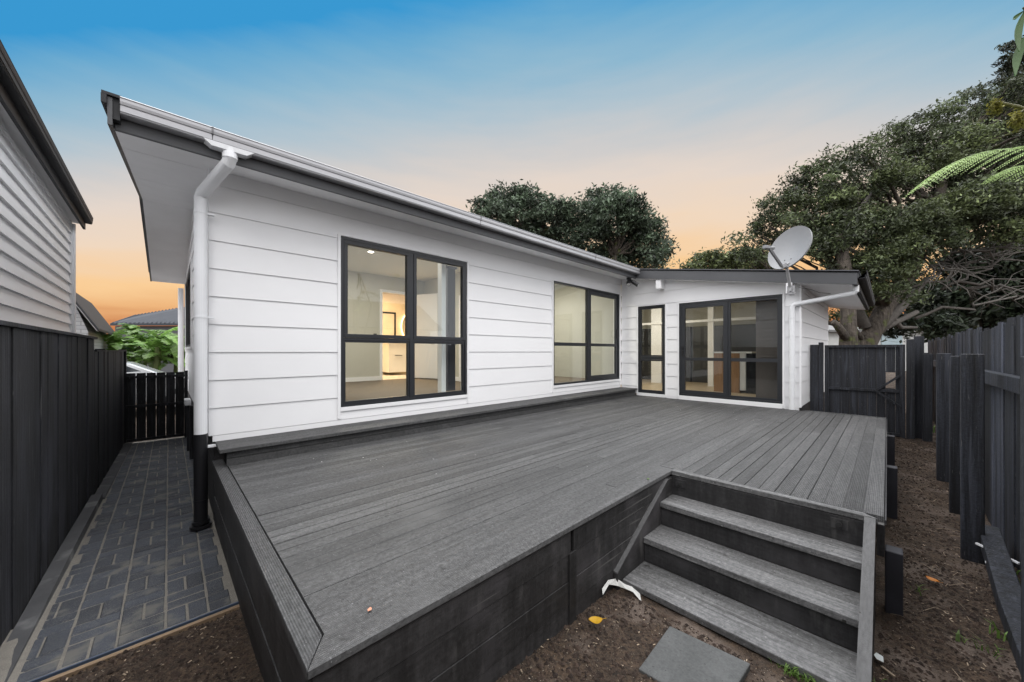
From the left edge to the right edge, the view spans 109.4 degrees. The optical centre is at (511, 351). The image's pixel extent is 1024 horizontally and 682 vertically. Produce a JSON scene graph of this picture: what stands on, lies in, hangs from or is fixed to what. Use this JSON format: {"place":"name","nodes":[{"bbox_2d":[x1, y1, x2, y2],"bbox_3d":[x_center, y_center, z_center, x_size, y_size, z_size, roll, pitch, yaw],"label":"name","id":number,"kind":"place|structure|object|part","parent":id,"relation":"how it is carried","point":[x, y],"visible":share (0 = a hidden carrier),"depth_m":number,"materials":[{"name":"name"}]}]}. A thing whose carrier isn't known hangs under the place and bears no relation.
{"place":"outdoors","nodes":[
{"label":"outdoors","id":0,"kind":"place"},
{"bbox_2d":[16,437,230,681],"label":"path","id":1,"kind":"structure","parent":0,"point":[56,631],"depth_m":2.50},
{"bbox_2d":[0,437,237,681],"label":"sand","id":2,"kind":"structure","parent":1,"relation":"on","point":[6,650],"depth_m":2.31,"materials":[{"name":"grey sand"}]},
{"bbox_2d":[126,370,187,442],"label":"side gate","id":3,"kind":"structure","parent":2,"relation":"on","point":[136,405],"depth_m":6.28,"materials":[{"name":"black wood"}]},
{"bbox_2d":[0,0,1023,333],"label":"sky","id":4,"kind":"structure","parent":0,"point":[698,106],"materials":[{"name":"blue"}]},
{"bbox_2d":[55,371,1020,681],"bbox_3d":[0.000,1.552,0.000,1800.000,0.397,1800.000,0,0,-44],"label":"ground","id":5,"kind":"structure","parent":0,"point":[745,653],"depth_m":1.93,"materials":[{"name":"brown soil"}]},
{"bbox_2d":[0,40,92,332],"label":"neighbour house","id":6,"kind":"structure","parent":5,"relation":"on","point":[43,207],"depth_m":3.69,"materials":[{"name":"white paint"}]},
{"bbox_2d":[0,320,126,646],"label":"fence","id":7,"kind":"object","parent":5,"relation":"on","point":[62,418],"visible":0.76,"depth_m":2.43,"materials":[{"name":"black wood"}]},
{"bbox_2d":[4,442,132,681],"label":"kerb","id":8,"kind":"structure","parent":5,"relation":"on","point":[30,617],"depth_m":2.46,"materials":[{"name":"concrete"}]},
{"bbox_2d":[76,293,116,349],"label":"house","id":9,"kind":"structure","parent":5,"relation":"on","point":[91,320],"depth_m":10.46,"materials":[{"name":"grey metal"}]},
{"bbox_2d":[102,329,161,363],"bbox_3d":[-13.784,0.417,12.664,2.339,2.370,2.369,0,0,-44],"label":"banana plant","id":10,"kind":"object","parent":5,"relation":"on","point":[114,341],"visible":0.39,"depth_m":12.50,"materials":[{"name":"green plant"}]},
{"bbox_2d":[28,601,238,681],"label":"edging strip","id":11,"kind":"object","parent":5,"relation":"on","point":[65,669],"visible":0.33,"depth_m":1.85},
{"bbox_2d":[107,323,167,367],"bbox_3d":[-13.990,0.305,13.462,2.197,2.595,2.228,0,0,-15],"label":"banana plant","id":12,"kind":"object","parent":5,"relation":"on","point":[130,328],"visible":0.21,"depth_m":13.28,"materials":[{"name":"green plant"}]},
{"bbox_2d":[40,604,239,681],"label":"timber edging","id":13,"kind":"object","parent":5,"relation":"on","point":[91,664],"visible":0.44,"depth_m":1.88,"materials":[{"name":"wood"}]},
{"bbox_2d":[108,333,184,365],"bbox_3d":[-14.490,0.430,14.760,5.931,2.340,3.244,0,0,29],"label":"shrub","id":14,"kind":"object","parent":5,"relation":"on","point":[170,356],"visible":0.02,"depth_m":13.85,"materials":[{"name":"green plant"}]},
{"bbox_2d":[110,307,184,371],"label":"house","id":15,"kind":"structure","parent":5,"relation":"on","point":[166,319],"depth_m":24.37,"materials":[{"name":"metal"}]},
{"bbox_2d":[127,362,175,411],"bbox_3d":[-10.392,0.870,8.698,5.223,1.380,1.822,0,0,-44],"label":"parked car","id":16,"kind":"object","parent":5,"relation":"on","point":[133,367],"visible":0.06,"depth_m":8.92,"materials":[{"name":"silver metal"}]},
{"bbox_3d":[-10.109,0.500,7.842,3.550,0.320,0.135,0,0,-44],"label":"side window","id":17,"kind":"part","parent":16,"relation":"part of","materials":[{"name":"black glass"}]},
{"bbox_2d":[119,326,184,370],"bbox_3d":[-12.176,0.356,12.584,2.254,2.493,2.160,0,0,11],"label":"banana plant","id":18,"kind":"object","parent":5,"relation":"on","point":[155,353],"visible":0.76,"depth_m":12.30,"materials":[{"name":"green plant"}]},
{"bbox_2d":[134,330,184,372],"bbox_3d":[-12.033,0.408,13.376,2.235,2.388,2.301,0,0,16],"label":"banana plant","id":19,"kind":"object","parent":5,"relation":"on","point":[164,363],"visible":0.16,"depth_m":13.01,"materials":[{"name":"green plant"}]},
{"bbox_2d":[101,89,874,532],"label":"house","id":20,"kind":"structure","parent":5,"relation":"on","point":[291,291],"depth_m":5.06,"materials":[{"name":"white paint"}]},
{"bbox_2d":[185,257,192,348],"bbox_3d":[-5.895,-0.735,6.644,0.095,1.400,2.930,0,0,-43],"label":"window","id":21,"kind":"structure","parent":20,"relation":"in","point":[189,277],"depth_m":6.96,"materials":[{"name":"black metal"}]},
{"bbox_2d":[383,312,395,338],"bbox_3d":[-3.639,-0.690,10.628,0.480,0.920,0.030,0,0,-44],"label":"window","id":22,"kind":"structure","parent":20,"relation":"attached to","point":[389,323],"depth_m":10.66,"materials":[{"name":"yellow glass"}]},
{"bbox_2d":[383,343,405,371],"bbox_3d":[-3.360,0.169,10.167,0.660,0.798,0.940,0,0,-44],"label":"vanity","id":23,"kind":"object","parent":20,"relation":"on","point":[394,357],"visible":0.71,"depth_m":9.78,"materials":[{"name":"white paint"}]},
{"bbox_2d":[401,316,404,335],"bbox_3d":[-3.142,-0.750,11.093,0.540,0.800,0.030,0,0,-44],"label":"bathroom mirror","id":24,"kind":"object","parent":20,"relation":"attached to","point":[403,326],"visible":0.3,"depth_m":10.94,"materials":[{"name":"mirror"}]},
{"bbox_2d":[341,236,466,406],"bbox_3d":[-1.275,-0.323,4.556,1.701,1.866,0.080,0,0,-44],"label":"window","id":25,"kind":"structure","parent":20,"relation":"in","point":[411,338],"depth_m":4.51,"materials":[{"name":"black metal"}]},
{"bbox_2d":[415,293,437,378],"bbox_3d":[-2.043,-0.350,8.477,0.739,1.960,0.038,0,0,23],"label":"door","id":26,"kind":"structure","parent":20,"relation":"in","point":[426,355],"depth_m":8.42,"materials":[{"name":"white wood"}]},
{"bbox_2d":[446,265,456,390],"bbox_3d":[-0.899,-0.330,5.246,0.230,1.800,0.080,0,0,-44],"label":"vertical blind","id":27,"kind":"object","parent":20,"relation":"attached to","point":[450,326],"visible":0.95,"depth_m":5.21,"materials":[{"name":"grey fabric"}]},
{"bbox_2d":[459,295,460,380],"bbox_3d":[-0.611,-0.276,7.261,0.033,1.848,1.500,0,0,-44],"label":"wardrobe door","id":28,"kind":"structure","parent":20,"relation":"in","point":[459,295],"depth_m":7.77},
{"bbox_2d":[554,281,618,384],"bbox_3d":[1.549,-0.322,7.247,2.284,1.868,0.127,0,0,-44],"label":"window","id":29,"kind":"structure","parent":20,"relation":"in","point":[588,291],"depth_m":7.28,"materials":[{"name":"black metal"}]},
{"bbox_2d":[626,277,638,286],"bbox_3d":[2.503,-1.438,7.507,0.252,0.205,0.212,0,0,23],"label":"security light","id":30,"kind":"object","parent":20,"relation":"attached to","point":[633,282],"visible":0.99,"depth_m":7.51,"materials":[{"name":"black plastic"}]},
{"bbox_2d":[638,304,664,394],"bbox_3d":[2.942,-0.034,7.613,0.076,1.836,0.581,0,0,-44],"label":"door","id":31,"kind":"structure","parent":20,"relation":"in","point":[641,357],"depth_m":7.63,"materials":[{"name":"black metal"}]},
{"bbox_2d":[679,294,781,403],"bbox_3d":[3.899,-0.035,6.591,0.117,1.814,1.661,0,0,-44],"label":"sliding door","id":32,"kind":"structure","parent":20,"relation":"in","point":[726,303],"depth_m":6.58,"materials":[{"name":"black metal"}]},
{"bbox_2d":[709,352,755,392],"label":"kitchen island","id":33,"kind":"structure","parent":20,"relation":"on","point":[738,377],"depth_m":7.71,"materials":[{"name":"brown wood"}]},
{"bbox_2d":[746,353,755,393],"bbox_3d":[5.164,0.465,7.701,0.573,0.838,0.195,0,0,-44],"label":"oven","id":34,"kind":"object","parent":20,"relation":"on","point":[750,377],"visible":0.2,"depth_m":7.52,"materials":[{"name":"black glass"}]},
{"bbox_2d":[756,299,776,398],"bbox_3d":[4.468,-0.043,6.270,0.032,1.807,0.420,0,0,-44],"label":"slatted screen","id":35,"kind":"object","parent":20,"relation":"on","point":[766,344],"visible":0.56,"depth_m":6.30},
{"bbox_2d":[762,226,812,294],"bbox_3d":[3.788,-1.272,4.980,0.563,0.942,0.535,0,0,-44],"label":"satellite dish","id":36,"kind":"object","parent":20,"relation":"attached to","point":[788,248],"visible":1,"depth_m":5.04,"materials":[{"name":"metal"}]},
{"bbox_2d":[465,179,591,249],"bbox_3d":[1.360,-4.788,22.744,8.259,12.776,5.029,0,0,1],"label":"tree","id":37,"kind":"object","parent":5,"relation":"on","point":[541,210],"visible":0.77,"depth_m":21.89,"materials":[{"name":"green plant"}]},
{"bbox_2d":[66,445,999,681],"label":"bark chips","id":38,"kind":"object","parent":5,"relation":"on","point":[530,667],"visible":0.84,"depth_m":1.88,"materials":[{"name":"brown wood"}]},
{"bbox_2d":[212,387,902,681],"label":"deck","id":39,"kind":"structure","parent":5,"relation":"on","point":[493,549],"depth_m":2.27,"materials":[{"name":"grey wood"}]},
{"bbox_2d":[589,616,605,623],"bbox_3d":[0.462,1.452,1.962,0.074,0.015,0.070,0,0,-44],"label":"fallen leaf","id":40,"kind":"object","parent":5,"relation":"on","point":[595,619],"visible":1,"depth_m":1.96,"materials":[{"name":"yellow plant"}]},
{"bbox_2d":[602,579,640,599],"bbox_3d":[0.650,1.464,2.234,0.259,0.094,0.151,0,0,-10],"label":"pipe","id":41,"kind":"object","parent":5,"relation":"on","point":[614,582],"visible":1,"depth_m":2.25,"materials":[{"name":"white plastic"}]},
{"bbox_2d":[564,182,680,298],"bbox_3d":[6.887,-4.523,22.574,7.146,12.246,6.191,0,0,-44],"label":"tree","id":42,"kind":"object","parent":5,"relation":"on","point":[633,236],"visible":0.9,"depth_m":21.08,"materials":[{"name":"green plant"}]},
{"bbox_2d":[639,626,749,681],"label":"stepping stone","id":43,"kind":"object","parent":5,"relation":"on","point":[675,655],"visible":0.89,"depth_m":1.72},
{"bbox_2d":[678,246,773,268],"bbox_3d":[11.678,-2.140,19.305,7.061,7.479,3.431,0,0,-34],"label":"tree","id":44,"kind":"object","parent":5,"relation":"on","point":[713,259],"visible":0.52,"depth_m":18.08,"materials":[{"name":"green plant"}]},
{"bbox_2d":[613,475,875,681],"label":"stairs","id":45,"kind":"structure","parent":5,"relation":"on","point":[836,549],"depth_m":2.13,"materials":[{"name":"grey wood"}]},
{"bbox_2d":[804,202,871,344],"bbox_3d":[10.310,-1.606,11.651,2.491,6.416,1.794,0,0,-44],"label":"tree","id":46,"kind":"object","parent":5,"relation":"on","point":[845,328],"visible":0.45,"depth_m":11.21,"materials":[{"name":"green plant"}]},
{"bbox_2d":[828,305,874,329],"bbox_3d":[13.541,-0.436,14.216,3.787,4.073,2.113,0,0,-44],"label":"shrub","id":47,"kind":"object","parent":5,"relation":"on","point":[836,315],"visible":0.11,"depth_m":13.76,"materials":[{"name":"green plant"}]},
{"bbox_2d":[810,336,923,438],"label":"fence","id":48,"kind":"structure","parent":5,"relation":"on","point":[850,379],"depth_m":5.97,"materials":[{"name":"black wood"}]},
{"bbox_2d":[720,65,1023,393],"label":"tree","id":49,"kind":"object","parent":5,"relation":"on","point":[903,244],"visible":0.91,"depth_m":11.94,"materials":[{"name":"green plant"}]},
{"bbox_2d":[828,325,927,370],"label":"neighbouring house","id":50,"kind":"structure","parent":5,"relation":"on","point":[833,336],"depth_m":26.00,"materials":[{"name":"white wood"}]},
{"bbox_2d":[881,335,901,344],"bbox_3d":[27.208,-0.675,25.960,1.467,1.050,0.060,0,0,0],"label":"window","id":51,"kind":"structure","parent":50,"relation":"in","point":[892,341],"depth_m":25.93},
{"bbox_2d":[874,652,883,662],"bbox_3d":[1.780,1.485,1.759,0.044,0.010,0.034,0,0,-44],"label":"paper scrap","id":52,"kind":"object","parent":5,"relation":"on","point":[879,657],"visible":1,"depth_m":1.75,"materials":[{"name":"white paper"}]},
{"bbox_2d":[881,666,895,676],"bbox_3d":[1.760,1.498,1.695,0.010,0.008,0.058,0,0,-2],"label":"wood splinter","id":53,"kind":"object","parent":5,"relation":"on","point":[888,671],"visible":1,"depth_m":1.69,"materials":[{"name":"wood"}]},
{"bbox_2d":[768,425,1020,681],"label":"grass weeds","id":54,"kind":"object","parent":5,"relation":"on","point":[795,672],"depth_m":1.82,"materials":[{"name":"green plant"}]},
{"bbox_2d":[926,576,941,582],"bbox_3d":[2.754,1.491,2.364,0.053,0.013,0.072,0,0,-44],"label":"fallen leaf","id":55,"kind":"object","parent":5,"relation":"on","point":[932,579],"visible":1,"depth_m":2.37,"materials":[{"name":"orange plant"}]},
{"bbox_2d":[890,442,980,681],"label":"dry twigs","id":56,"kind":"object","parent":5,"relation":"on","point":[933,565],"visible":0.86,"depth_m":2.51,"materials":[{"name":"brown wood"}]},
{"bbox_2d":[881,240,1023,343],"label":"tree","id":57,"kind":"object","parent":5,"relation":"on","point":[942,323],"visible":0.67,"depth_m":14.37,"materials":[{"name":"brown plant"}]},
{"bbox_2d":[904,97,1023,197],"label":"tree fern","id":58,"kind":"object","parent":5,"relation":"on","point":[1016,120],"visible":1,"depth_m":2.10,"materials":[{"name":"green plant"}]},
{"bbox_2d":[922,313,1023,681],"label":"fence","id":59,"kind":"object","parent":5,"relation":"on","point":[972,394],"visible":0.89,"depth_m":2.63,"materials":[{"name":"black wood"}]},
{"bbox_2d":[967,35,1023,174],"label":"conifer","id":60,"kind":"object","parent":5,"relation":"on","point":[1006,68],"visible":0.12,"depth_m":19.41,"materials":[{"name":"green plant"}]},
{"bbox_2d":[1012,7,1023,76],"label":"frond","id":61,"kind":"object","parent":5,"relation":"on","point":[1017,53],"visible":1,"depth_m":1.99,"materials":[{"name":"green plant"}]}
]}

